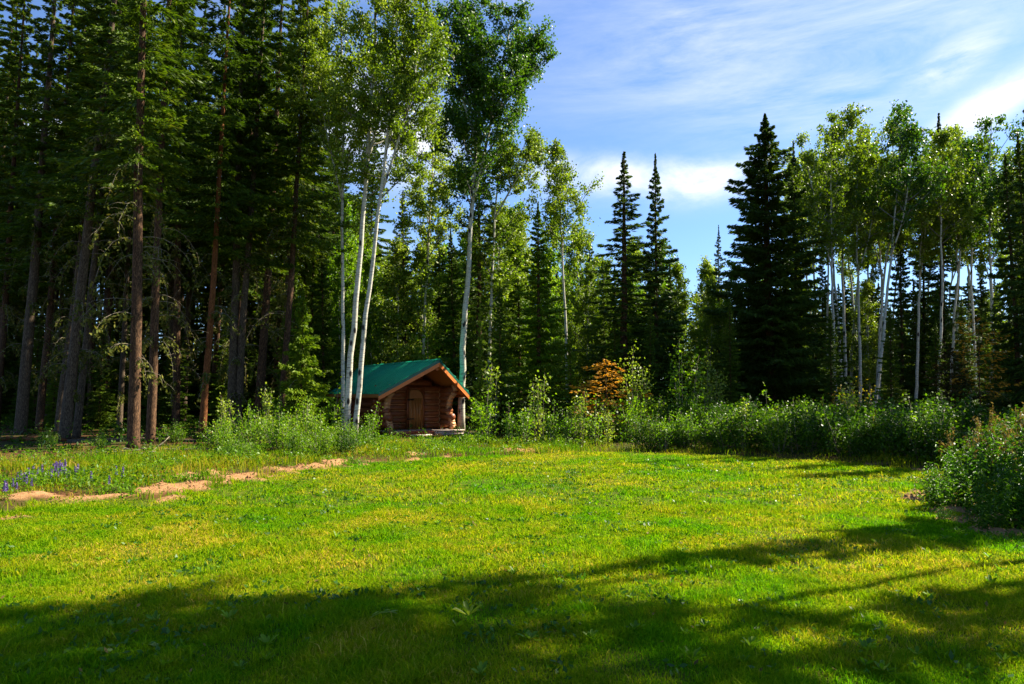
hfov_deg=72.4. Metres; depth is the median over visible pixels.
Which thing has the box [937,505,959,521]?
lance leaved plant
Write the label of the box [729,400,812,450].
thicket bush
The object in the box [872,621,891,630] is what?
broadleaf weed
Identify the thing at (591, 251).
spruce tree
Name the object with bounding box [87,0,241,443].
spruce tree
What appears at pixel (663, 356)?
spruce tree
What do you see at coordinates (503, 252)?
aspen tree
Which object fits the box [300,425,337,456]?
leafy bush
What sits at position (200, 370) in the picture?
spruce tree
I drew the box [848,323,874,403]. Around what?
spruce tree
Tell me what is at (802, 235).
aspen tree
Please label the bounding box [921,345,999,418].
dead spruce
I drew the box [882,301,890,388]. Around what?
spruce tree
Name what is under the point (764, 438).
thicket bush
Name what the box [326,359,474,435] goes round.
log cabin
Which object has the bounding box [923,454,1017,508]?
lance leaved plant
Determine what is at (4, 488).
lupine
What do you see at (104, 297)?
spruce tree
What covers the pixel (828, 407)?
thicket bush
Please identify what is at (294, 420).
leafy bush
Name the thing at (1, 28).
spruce tree
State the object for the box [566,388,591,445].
aspen sapling
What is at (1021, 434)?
lance leaved plant
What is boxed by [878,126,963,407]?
aspen tree
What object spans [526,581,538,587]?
broadleaf weed
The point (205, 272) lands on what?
spruce tree
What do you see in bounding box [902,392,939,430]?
aspen sapling
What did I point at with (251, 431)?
leafy bush
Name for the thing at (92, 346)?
spruce tree
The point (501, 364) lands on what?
spruce tree
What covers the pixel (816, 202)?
aspen tree
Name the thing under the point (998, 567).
broadleaf weed
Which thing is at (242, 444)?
leafy bush
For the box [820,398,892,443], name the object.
thicket bush
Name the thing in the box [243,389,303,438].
leafy bush
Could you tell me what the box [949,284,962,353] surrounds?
spruce tree
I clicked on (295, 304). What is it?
spruce tree
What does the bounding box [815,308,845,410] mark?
spruce tree
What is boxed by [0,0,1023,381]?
sky
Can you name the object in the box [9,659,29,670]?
broadleaf weed
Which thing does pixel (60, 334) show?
spruce tree
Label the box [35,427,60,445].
leafy bush
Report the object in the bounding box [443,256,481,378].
aspen tree
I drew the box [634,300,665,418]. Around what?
spruce tree
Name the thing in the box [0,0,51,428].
spruce tree
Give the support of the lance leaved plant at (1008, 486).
on the ground at (22, 498)
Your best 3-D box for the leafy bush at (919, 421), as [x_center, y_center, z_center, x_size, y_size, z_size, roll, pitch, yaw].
[9.171,2.032,15.844,1.377,1.344,1.678,2,-5,-29]
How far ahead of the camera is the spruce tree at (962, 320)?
32.30 m
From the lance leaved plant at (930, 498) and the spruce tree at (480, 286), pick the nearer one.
the lance leaved plant at (930, 498)
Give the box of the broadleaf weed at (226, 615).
[221,609,237,619]
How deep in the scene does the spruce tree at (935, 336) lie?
25.96 m
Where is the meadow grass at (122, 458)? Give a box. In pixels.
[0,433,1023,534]
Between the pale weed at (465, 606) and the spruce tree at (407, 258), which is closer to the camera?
the pale weed at (465, 606)
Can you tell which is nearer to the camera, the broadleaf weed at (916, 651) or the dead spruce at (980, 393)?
the broadleaf weed at (916, 651)
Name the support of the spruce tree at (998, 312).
on the ground at (22, 498)
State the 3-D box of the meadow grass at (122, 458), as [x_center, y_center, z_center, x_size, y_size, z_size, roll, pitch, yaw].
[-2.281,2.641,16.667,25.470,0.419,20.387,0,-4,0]
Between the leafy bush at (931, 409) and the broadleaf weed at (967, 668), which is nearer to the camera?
the broadleaf weed at (967, 668)
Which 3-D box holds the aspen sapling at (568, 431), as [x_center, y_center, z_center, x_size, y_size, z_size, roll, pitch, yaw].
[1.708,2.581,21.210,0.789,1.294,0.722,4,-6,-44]
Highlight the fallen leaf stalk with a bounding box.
[370,609,396,617]
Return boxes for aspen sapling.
[212,392,237,440]
[256,382,279,440]
[323,376,344,434]
[355,401,382,439]
[412,317,451,365]
[466,385,500,442]
[474,358,508,437]
[501,395,518,442]
[507,397,537,445]
[521,370,555,440]
[542,393,563,443]
[557,406,581,443]
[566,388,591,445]
[582,396,605,446]
[600,407,617,447]
[614,339,657,436]
[651,410,674,451]
[657,334,710,415]
[691,346,730,417]
[733,397,754,451]
[753,382,780,422]
[836,380,858,442]
[883,397,899,456]
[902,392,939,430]
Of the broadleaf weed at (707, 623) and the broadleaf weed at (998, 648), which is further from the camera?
the broadleaf weed at (707, 623)
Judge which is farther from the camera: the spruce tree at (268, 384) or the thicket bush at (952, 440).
the spruce tree at (268, 384)
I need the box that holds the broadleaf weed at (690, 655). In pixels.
[678,646,705,659]
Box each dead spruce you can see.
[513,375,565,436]
[570,359,653,439]
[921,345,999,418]
[942,314,1022,410]
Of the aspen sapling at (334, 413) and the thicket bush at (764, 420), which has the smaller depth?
the thicket bush at (764, 420)
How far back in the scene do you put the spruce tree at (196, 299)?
49.82 m
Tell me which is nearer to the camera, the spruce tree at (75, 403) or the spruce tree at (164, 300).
the spruce tree at (75, 403)
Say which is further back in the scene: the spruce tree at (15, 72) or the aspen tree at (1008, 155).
the aspen tree at (1008, 155)
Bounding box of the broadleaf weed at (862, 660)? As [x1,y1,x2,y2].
[855,656,873,664]
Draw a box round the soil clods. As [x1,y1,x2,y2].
[0,448,1022,534]
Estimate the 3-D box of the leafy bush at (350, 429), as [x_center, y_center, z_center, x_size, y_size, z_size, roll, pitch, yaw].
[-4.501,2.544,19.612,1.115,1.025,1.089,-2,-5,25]
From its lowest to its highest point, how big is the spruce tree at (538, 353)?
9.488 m
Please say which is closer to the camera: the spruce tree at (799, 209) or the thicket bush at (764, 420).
the thicket bush at (764, 420)
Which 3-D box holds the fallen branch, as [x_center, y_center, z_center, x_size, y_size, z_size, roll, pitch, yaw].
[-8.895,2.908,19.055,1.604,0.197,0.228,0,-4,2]
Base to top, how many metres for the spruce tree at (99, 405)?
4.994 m
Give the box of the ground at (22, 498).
[0,398,1023,683]
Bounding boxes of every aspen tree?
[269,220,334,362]
[279,0,387,426]
[306,0,446,433]
[314,248,364,382]
[317,193,372,363]
[319,0,463,434]
[320,227,388,371]
[340,248,392,367]
[348,194,389,357]
[359,236,430,362]
[368,261,417,363]
[371,247,389,353]
[372,246,428,363]
[376,249,391,341]
[389,105,471,359]
[394,237,447,360]
[418,0,560,428]
[419,243,450,321]
[429,267,466,377]
[430,122,548,428]
[431,229,501,384]
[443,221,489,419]
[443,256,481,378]
[465,205,533,400]
[472,208,533,412]
[488,199,540,392]
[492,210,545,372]
[519,136,603,401]
[519,265,577,389]
[527,216,572,363]
[554,219,603,402]
[561,269,581,370]
[564,262,607,410]
[573,257,617,374]
[606,235,665,367]
[606,274,649,388]
[644,237,681,337]
[649,261,715,385]
[683,280,735,412]
[684,255,725,408]
[692,291,709,371]
[707,257,757,382]
[776,127,824,327]
[779,156,819,313]
[788,121,884,404]
[789,109,864,405]
[789,276,820,355]
[793,156,870,372]
[801,102,881,402]
[823,124,901,405]
[830,199,857,366]
[836,278,894,404]
[837,133,899,403]
[847,198,909,403]
[848,134,911,407]
[849,285,878,384]
[851,99,954,406]
[862,117,922,402]
[875,202,919,388]
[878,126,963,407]
[881,155,920,304]
[905,121,983,397]
[905,146,947,362]
[926,285,968,372]
[929,137,997,350]
[931,137,997,406]
[932,126,1000,372]
[937,220,986,334]
[943,131,1016,399]
[945,142,1020,315]
[948,114,1023,415]
[967,289,1006,392]
[990,128,1023,357]
[991,146,1021,340]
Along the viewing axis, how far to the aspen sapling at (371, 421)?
21.85 m
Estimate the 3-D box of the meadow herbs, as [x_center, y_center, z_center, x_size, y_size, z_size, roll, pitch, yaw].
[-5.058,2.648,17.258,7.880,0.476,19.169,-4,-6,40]
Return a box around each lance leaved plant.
[909,461,960,498]
[918,461,973,508]
[920,491,943,503]
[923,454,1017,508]
[933,444,991,492]
[934,417,1012,478]
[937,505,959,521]
[954,463,1023,515]
[961,477,1023,530]
[962,423,1023,493]
[970,412,1023,487]
[972,402,1019,435]
[980,456,1023,516]
[994,454,1023,525]
[998,402,1023,484]
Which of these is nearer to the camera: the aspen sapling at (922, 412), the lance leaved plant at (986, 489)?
the lance leaved plant at (986, 489)
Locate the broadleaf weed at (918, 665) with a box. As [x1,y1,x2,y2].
[907,659,923,668]
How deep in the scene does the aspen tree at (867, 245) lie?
31.53 m
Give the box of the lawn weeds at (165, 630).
[0,458,1023,683]
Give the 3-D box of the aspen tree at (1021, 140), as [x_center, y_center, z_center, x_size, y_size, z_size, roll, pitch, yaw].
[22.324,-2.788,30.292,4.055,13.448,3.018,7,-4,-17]
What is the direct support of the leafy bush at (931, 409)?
on the ground at (22, 498)
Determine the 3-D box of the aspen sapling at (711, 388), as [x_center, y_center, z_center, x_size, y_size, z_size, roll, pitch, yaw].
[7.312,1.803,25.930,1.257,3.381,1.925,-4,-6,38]
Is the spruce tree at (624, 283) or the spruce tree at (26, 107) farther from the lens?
the spruce tree at (26, 107)
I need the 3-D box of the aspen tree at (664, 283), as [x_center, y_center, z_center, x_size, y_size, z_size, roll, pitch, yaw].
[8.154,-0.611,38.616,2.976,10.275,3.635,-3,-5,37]
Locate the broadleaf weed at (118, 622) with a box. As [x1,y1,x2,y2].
[109,618,126,628]
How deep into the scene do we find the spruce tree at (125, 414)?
33.26 m
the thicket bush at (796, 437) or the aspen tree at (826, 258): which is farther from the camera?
the aspen tree at (826, 258)
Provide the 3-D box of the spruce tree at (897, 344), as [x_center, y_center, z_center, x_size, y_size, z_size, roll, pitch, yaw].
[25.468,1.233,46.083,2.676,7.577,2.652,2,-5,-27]
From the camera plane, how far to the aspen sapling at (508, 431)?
21.41 m
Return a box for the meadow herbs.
[0,431,584,502]
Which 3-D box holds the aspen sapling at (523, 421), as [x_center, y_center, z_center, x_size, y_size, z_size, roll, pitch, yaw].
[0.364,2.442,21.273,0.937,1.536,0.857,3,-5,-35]
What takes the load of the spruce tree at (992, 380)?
on the ground at (22, 498)
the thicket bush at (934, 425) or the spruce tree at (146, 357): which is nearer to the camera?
the thicket bush at (934, 425)
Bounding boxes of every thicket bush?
[620,412,684,450]
[653,425,685,449]
[656,392,719,429]
[656,399,715,431]
[668,419,701,449]
[690,426,723,448]
[699,393,786,449]
[703,394,760,421]
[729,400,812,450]
[750,423,797,449]
[754,400,846,453]
[759,393,818,440]
[794,393,904,456]
[794,394,874,442]
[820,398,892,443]
[834,416,888,457]
[844,387,918,423]
[844,418,900,457]
[857,409,933,459]
[862,397,987,462]
[873,388,971,424]
[904,386,1013,435]
[913,426,970,460]
[920,423,986,460]
[937,426,1023,475]
[941,420,1023,470]
[946,404,1016,434]
[954,422,1022,457]
[959,414,1023,458]
[987,407,1023,440]
[1003,404,1023,426]
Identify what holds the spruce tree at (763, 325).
on the ground at (22, 498)
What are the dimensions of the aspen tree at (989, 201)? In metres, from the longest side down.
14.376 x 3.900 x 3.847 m
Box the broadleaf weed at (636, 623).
[626,620,645,629]
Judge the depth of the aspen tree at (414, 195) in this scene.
33.08 m
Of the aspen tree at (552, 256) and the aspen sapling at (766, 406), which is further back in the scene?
the aspen tree at (552, 256)
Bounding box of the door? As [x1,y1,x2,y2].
[407,390,422,429]
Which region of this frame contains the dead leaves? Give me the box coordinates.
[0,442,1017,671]
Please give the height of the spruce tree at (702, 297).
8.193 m
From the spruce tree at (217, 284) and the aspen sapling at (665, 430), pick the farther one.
the spruce tree at (217, 284)
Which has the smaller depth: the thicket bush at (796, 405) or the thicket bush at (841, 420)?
the thicket bush at (841, 420)
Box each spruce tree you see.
[0,0,29,361]
[0,0,48,413]
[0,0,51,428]
[0,0,83,434]
[0,0,117,430]
[0,5,49,363]
[1,361,33,424]
[3,271,56,414]
[3,294,23,416]
[3,304,23,418]
[4,67,46,408]
[8,0,158,438]
[8,29,67,342]
[9,314,51,427]
[19,105,81,419]
[22,3,132,433]
[25,0,157,437]
[31,5,127,426]
[35,29,89,408]
[44,346,61,429]
[45,0,212,448]
[48,4,123,421]
[48,26,89,325]
[53,7,170,426]
[55,293,80,388]
[63,273,102,419]
[64,5,153,403]
[66,6,106,347]
[73,379,86,421]
[74,283,130,415]
[82,324,125,428]
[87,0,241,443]
[89,0,170,427]
[91,327,127,423]
[96,271,102,363]
[98,89,184,395]
[99,60,161,356]
[108,349,128,425]
[112,288,163,417]
[122,8,208,425]
[125,0,229,429]
[125,274,192,416]
[140,372,161,429]
[143,10,229,415]
[143,28,240,421]
[149,38,195,418]
[156,348,172,425]
[157,327,198,426]
[160,303,203,418]
[162,0,294,437]
[162,267,229,419]
[172,272,212,389]
[181,55,226,381]
[182,0,286,432]
[186,5,227,355]
[191,4,263,420]
[192,0,321,434]
[192,147,254,356]
[193,5,285,391]
[196,10,286,419]
[198,280,272,403]
[207,323,242,425]
[207,377,217,423]
[216,27,278,391]
[220,0,318,423]
[230,0,353,413]
[242,333,256,422]
[246,277,276,417]
[247,342,264,412]
[248,0,314,411]
[258,0,335,379]
[259,61,298,378]
[265,316,283,417]
[266,307,298,413]
[272,253,310,431]
[275,14,340,328]
[275,233,340,406]
[299,57,358,284]
[300,235,346,427]
[308,4,345,258]
[317,78,367,290]
[357,138,381,266]
[359,112,394,302]
[375,191,431,361]
[412,181,436,345]
[425,218,455,408]
[428,264,448,362]
[434,228,475,427]
[437,129,518,426]
[472,301,485,434]
[483,363,514,405]
[485,281,518,435]
[494,225,546,417]
[501,202,582,431]
[531,266,564,413]
[547,271,577,416]
[558,323,581,435]
[560,151,689,420]
[560,232,606,413]
[584,260,618,413]
[588,263,620,415]
[600,315,627,432]
[628,152,696,418]
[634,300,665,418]
[652,264,690,410]
[666,301,692,398]
[667,279,688,396]
[684,291,697,392]
[687,321,713,415]
[689,280,711,408]
[699,113,857,417]
[703,225,725,409]
[709,298,750,418]
[719,174,785,402]
[762,140,828,408]
[805,286,828,404]
[806,255,838,389]
[810,288,857,407]
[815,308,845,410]
[836,284,846,361]
[837,277,862,398]
[840,277,857,348]
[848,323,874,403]
[856,266,887,407]
[862,282,887,396]
[870,226,929,409]
[873,304,911,410]
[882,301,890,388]
[888,304,908,407]
[899,113,988,407]
[899,223,938,397]
[904,279,930,408]
[917,318,955,410]
[930,298,959,408]
[948,296,984,406]
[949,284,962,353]
[955,276,984,395]
[962,263,996,413]
[973,300,1008,418]
[974,153,1023,417]
[977,283,1011,377]
[983,279,1004,394]
[987,110,1023,416]
[991,131,1023,409]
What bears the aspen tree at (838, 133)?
on the ground at (22, 498)
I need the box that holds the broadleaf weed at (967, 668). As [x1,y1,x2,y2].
[964,663,973,672]
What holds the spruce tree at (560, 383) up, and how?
on the ground at (22, 498)
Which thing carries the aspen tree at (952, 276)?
on the ground at (22, 498)
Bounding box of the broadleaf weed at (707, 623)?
[695,618,711,627]
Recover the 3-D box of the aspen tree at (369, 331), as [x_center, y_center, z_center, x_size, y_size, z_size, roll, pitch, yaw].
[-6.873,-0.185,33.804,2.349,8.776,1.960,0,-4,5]
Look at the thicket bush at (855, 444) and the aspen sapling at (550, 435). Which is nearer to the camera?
the thicket bush at (855, 444)
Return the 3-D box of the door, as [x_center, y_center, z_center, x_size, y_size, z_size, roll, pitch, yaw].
[-3.881,2.711,27.993,0.690,1.560,0.110,3,-5,-33]
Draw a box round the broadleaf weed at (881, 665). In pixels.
[872,660,896,670]
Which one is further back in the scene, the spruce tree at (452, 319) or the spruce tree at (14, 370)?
the spruce tree at (14, 370)
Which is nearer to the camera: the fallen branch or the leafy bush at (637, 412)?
the fallen branch
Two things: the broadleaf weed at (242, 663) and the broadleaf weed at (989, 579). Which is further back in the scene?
the broadleaf weed at (989, 579)
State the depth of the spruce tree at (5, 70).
34.04 m
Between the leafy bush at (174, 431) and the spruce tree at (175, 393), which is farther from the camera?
the spruce tree at (175, 393)
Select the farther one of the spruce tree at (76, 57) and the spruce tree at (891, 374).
the spruce tree at (76, 57)
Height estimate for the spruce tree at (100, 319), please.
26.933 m
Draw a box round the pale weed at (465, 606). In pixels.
[453,601,481,615]
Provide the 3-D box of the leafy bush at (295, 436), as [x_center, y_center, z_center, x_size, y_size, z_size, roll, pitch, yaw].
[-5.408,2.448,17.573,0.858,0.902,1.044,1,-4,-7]
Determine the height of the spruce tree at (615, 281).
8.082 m
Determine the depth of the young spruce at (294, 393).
24.93 m
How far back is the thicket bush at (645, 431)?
19.91 m
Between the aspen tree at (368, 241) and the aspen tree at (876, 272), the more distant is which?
the aspen tree at (368, 241)
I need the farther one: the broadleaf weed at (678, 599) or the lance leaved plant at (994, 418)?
the lance leaved plant at (994, 418)
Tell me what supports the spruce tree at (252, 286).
on the ground at (22, 498)
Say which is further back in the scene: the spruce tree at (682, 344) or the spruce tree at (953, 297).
the spruce tree at (953, 297)
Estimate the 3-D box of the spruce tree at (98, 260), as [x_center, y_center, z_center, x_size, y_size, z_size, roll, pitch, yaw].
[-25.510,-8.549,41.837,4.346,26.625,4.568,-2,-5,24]
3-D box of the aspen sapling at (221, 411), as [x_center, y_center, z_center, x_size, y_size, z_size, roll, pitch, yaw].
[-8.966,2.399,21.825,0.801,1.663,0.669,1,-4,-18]
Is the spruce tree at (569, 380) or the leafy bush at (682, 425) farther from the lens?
the spruce tree at (569, 380)
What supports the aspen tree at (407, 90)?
on the ground at (22, 498)
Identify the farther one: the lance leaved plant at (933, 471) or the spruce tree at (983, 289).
the spruce tree at (983, 289)
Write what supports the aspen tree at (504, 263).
on the ground at (22, 498)
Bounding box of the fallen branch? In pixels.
[160,446,208,450]
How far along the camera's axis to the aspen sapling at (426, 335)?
31.96 m
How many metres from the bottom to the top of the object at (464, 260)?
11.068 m
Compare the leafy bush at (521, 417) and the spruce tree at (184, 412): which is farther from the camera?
the spruce tree at (184, 412)
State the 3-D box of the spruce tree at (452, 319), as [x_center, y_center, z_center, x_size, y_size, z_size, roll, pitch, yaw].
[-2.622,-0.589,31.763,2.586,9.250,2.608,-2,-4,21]
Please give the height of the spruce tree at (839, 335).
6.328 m
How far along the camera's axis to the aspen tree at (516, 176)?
31.35 m
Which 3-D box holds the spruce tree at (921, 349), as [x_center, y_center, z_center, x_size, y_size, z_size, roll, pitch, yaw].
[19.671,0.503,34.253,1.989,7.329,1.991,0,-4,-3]
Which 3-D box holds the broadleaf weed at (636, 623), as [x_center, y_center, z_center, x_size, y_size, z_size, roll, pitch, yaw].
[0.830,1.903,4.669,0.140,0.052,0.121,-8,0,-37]
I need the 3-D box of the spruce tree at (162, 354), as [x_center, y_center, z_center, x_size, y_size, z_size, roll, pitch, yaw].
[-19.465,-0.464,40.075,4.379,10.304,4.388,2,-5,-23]
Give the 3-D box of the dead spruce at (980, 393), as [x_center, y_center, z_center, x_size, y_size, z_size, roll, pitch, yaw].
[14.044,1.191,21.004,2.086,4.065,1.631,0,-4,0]
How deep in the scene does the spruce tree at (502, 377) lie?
64.06 m
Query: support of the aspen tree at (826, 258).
on the ground at (22, 498)
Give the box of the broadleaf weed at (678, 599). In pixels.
[672,597,686,601]
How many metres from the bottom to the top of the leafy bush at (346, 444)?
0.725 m
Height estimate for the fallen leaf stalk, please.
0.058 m
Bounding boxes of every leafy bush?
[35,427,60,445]
[87,430,111,449]
[161,418,187,442]
[195,412,240,451]
[220,430,257,459]
[223,399,278,445]
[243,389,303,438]
[254,407,300,450]
[271,394,324,440]
[280,422,312,454]
[292,408,344,445]
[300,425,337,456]
[326,416,368,447]
[329,428,362,454]
[354,424,374,443]
[506,405,539,434]
[545,396,577,434]
[555,398,600,437]
[584,392,635,440]
[601,388,657,442]
[628,389,681,436]
[658,404,719,449]
[697,402,747,450]
[701,410,732,448]
[757,414,803,453]
[775,396,838,447]
[797,403,847,453]
[798,424,821,452]
[872,402,961,459]
[905,391,959,427]
[982,407,1009,428]
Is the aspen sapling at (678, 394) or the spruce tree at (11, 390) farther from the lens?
the spruce tree at (11, 390)
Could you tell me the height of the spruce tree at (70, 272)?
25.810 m
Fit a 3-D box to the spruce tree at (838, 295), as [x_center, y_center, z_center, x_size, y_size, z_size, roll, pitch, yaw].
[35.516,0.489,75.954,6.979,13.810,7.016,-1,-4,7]
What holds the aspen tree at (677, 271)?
on the ground at (22, 498)
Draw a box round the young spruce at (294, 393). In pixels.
[276,290,333,434]
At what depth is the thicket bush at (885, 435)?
15.97 m
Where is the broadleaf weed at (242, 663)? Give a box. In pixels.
[232,660,246,668]
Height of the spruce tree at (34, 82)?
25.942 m
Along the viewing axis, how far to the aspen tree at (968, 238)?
32.76 m
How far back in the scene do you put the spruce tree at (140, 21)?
19.76 m
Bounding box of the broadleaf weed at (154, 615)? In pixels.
[144,610,160,621]
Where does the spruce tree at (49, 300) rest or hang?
on the ground at (22, 498)
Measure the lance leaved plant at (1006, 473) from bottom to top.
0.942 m
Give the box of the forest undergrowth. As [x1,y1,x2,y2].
[0,412,961,456]
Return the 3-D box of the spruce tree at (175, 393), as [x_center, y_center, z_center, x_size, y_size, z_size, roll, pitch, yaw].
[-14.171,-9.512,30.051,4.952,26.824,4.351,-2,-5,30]
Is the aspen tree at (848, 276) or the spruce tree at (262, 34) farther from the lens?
the aspen tree at (848, 276)
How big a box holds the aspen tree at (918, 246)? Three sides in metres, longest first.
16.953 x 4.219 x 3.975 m
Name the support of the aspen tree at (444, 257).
on the ground at (22, 498)
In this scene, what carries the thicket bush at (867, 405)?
on the ground at (22, 498)
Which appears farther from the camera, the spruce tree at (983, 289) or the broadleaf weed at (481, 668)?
the spruce tree at (983, 289)
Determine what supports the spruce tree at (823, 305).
on the ground at (22, 498)
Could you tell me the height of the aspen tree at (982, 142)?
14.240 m
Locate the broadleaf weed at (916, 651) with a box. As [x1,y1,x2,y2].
[908,645,921,654]
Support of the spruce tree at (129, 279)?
on the ground at (22, 498)
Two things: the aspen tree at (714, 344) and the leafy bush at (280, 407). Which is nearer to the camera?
the leafy bush at (280, 407)
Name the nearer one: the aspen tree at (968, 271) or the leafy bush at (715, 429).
the leafy bush at (715, 429)
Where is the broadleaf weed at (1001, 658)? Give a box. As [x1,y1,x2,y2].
[996,652,1010,663]
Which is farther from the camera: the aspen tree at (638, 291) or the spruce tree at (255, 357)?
the spruce tree at (255, 357)
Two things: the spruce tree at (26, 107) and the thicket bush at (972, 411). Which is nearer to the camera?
the thicket bush at (972, 411)
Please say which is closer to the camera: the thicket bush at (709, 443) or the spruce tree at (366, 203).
the thicket bush at (709, 443)
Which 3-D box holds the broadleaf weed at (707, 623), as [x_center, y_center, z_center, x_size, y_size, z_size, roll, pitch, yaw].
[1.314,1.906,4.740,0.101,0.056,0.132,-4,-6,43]
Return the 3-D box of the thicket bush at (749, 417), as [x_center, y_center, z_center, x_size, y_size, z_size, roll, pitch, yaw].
[6.354,2.171,19.079,2.020,1.543,2.149,1,-4,-16]
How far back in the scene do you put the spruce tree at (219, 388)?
33.23 m
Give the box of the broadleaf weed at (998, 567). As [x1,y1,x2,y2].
[995,564,1011,571]
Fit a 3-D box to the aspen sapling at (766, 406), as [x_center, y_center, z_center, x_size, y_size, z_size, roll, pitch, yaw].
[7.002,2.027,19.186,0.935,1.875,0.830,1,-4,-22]
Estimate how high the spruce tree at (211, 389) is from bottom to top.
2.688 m
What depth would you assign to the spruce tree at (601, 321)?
33.03 m
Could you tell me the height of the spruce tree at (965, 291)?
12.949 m
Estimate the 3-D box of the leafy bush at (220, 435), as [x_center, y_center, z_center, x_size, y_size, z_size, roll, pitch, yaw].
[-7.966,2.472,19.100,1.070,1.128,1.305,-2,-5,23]
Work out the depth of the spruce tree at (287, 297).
26.95 m
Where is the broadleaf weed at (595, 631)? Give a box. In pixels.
[583,629,597,638]
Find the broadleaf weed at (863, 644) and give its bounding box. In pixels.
[858,638,875,651]
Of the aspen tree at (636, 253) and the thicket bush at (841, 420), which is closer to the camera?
the thicket bush at (841, 420)
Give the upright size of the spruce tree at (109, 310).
25.195 m
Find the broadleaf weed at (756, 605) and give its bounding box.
[748,602,765,611]
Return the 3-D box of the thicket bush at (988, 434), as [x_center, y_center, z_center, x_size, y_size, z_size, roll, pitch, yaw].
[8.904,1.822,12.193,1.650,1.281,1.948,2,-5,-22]
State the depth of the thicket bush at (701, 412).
23.49 m
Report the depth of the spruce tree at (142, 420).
28.83 m
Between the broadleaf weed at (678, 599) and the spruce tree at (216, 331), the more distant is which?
the spruce tree at (216, 331)
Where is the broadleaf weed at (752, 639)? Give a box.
[741,636,761,645]
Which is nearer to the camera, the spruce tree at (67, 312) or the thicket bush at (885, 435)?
the thicket bush at (885, 435)
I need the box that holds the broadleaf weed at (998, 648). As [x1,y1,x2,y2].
[991,644,1003,650]
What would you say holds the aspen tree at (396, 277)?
on the ground at (22, 498)
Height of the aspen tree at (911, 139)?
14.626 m
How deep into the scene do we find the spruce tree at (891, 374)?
26.95 m
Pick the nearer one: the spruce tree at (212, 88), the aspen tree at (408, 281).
the spruce tree at (212, 88)
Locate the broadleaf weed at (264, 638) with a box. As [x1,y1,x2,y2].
[259,634,278,643]
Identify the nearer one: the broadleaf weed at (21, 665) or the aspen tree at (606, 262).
the broadleaf weed at (21, 665)
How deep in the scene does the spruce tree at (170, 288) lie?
33.48 m
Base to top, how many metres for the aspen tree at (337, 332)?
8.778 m
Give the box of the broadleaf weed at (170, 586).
[162,583,178,591]
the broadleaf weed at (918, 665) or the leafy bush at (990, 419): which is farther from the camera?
the leafy bush at (990, 419)
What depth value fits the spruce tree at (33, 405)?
31.39 m
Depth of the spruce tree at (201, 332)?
52.05 m
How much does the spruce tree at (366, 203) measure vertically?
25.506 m
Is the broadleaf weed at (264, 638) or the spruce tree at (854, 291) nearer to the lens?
the broadleaf weed at (264, 638)
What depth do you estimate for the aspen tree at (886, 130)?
33.45 m
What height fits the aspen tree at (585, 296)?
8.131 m
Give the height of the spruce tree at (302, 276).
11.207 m
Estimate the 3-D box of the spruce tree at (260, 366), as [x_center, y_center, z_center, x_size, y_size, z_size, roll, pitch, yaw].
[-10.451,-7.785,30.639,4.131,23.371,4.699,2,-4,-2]
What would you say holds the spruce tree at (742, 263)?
on the ground at (22, 498)
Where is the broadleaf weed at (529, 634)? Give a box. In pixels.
[517,630,539,640]
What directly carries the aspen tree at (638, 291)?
on the ground at (22, 498)
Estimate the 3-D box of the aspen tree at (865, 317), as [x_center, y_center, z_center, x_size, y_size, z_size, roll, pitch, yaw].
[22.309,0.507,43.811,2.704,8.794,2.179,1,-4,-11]
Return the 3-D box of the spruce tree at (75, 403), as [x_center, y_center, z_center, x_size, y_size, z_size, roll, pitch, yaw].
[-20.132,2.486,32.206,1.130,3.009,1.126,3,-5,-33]
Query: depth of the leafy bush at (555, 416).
26.36 m
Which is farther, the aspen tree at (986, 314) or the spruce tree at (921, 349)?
the aspen tree at (986, 314)
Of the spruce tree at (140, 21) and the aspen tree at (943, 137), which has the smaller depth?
the spruce tree at (140, 21)
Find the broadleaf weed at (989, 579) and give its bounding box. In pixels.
[985,575,1002,584]
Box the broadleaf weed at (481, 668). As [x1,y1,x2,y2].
[471,660,487,675]
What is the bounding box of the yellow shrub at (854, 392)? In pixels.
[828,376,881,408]
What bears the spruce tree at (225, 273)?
on the ground at (22, 498)
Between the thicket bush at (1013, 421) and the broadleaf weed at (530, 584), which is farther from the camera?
the thicket bush at (1013, 421)
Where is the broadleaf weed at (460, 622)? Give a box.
[447,619,464,626]
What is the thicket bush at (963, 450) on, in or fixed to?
on the ground at (22, 498)
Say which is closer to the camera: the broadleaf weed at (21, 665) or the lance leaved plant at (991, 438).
the broadleaf weed at (21, 665)
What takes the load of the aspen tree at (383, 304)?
on the ground at (22, 498)
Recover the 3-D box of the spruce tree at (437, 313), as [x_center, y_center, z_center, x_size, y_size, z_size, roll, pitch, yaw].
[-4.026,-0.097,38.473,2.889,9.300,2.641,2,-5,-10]
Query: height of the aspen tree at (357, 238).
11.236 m
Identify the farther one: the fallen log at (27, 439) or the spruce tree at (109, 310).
the spruce tree at (109, 310)
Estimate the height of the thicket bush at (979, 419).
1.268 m
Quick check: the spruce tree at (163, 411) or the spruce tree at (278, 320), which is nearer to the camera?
the spruce tree at (163, 411)
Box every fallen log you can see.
[0,433,67,440]
[67,427,256,442]
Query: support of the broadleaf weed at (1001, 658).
on the ground at (22, 498)
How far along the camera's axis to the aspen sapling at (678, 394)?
24.92 m
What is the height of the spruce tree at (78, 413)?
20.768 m
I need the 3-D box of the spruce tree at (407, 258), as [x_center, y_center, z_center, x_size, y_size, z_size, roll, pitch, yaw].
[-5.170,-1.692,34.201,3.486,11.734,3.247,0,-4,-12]
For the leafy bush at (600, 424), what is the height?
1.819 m

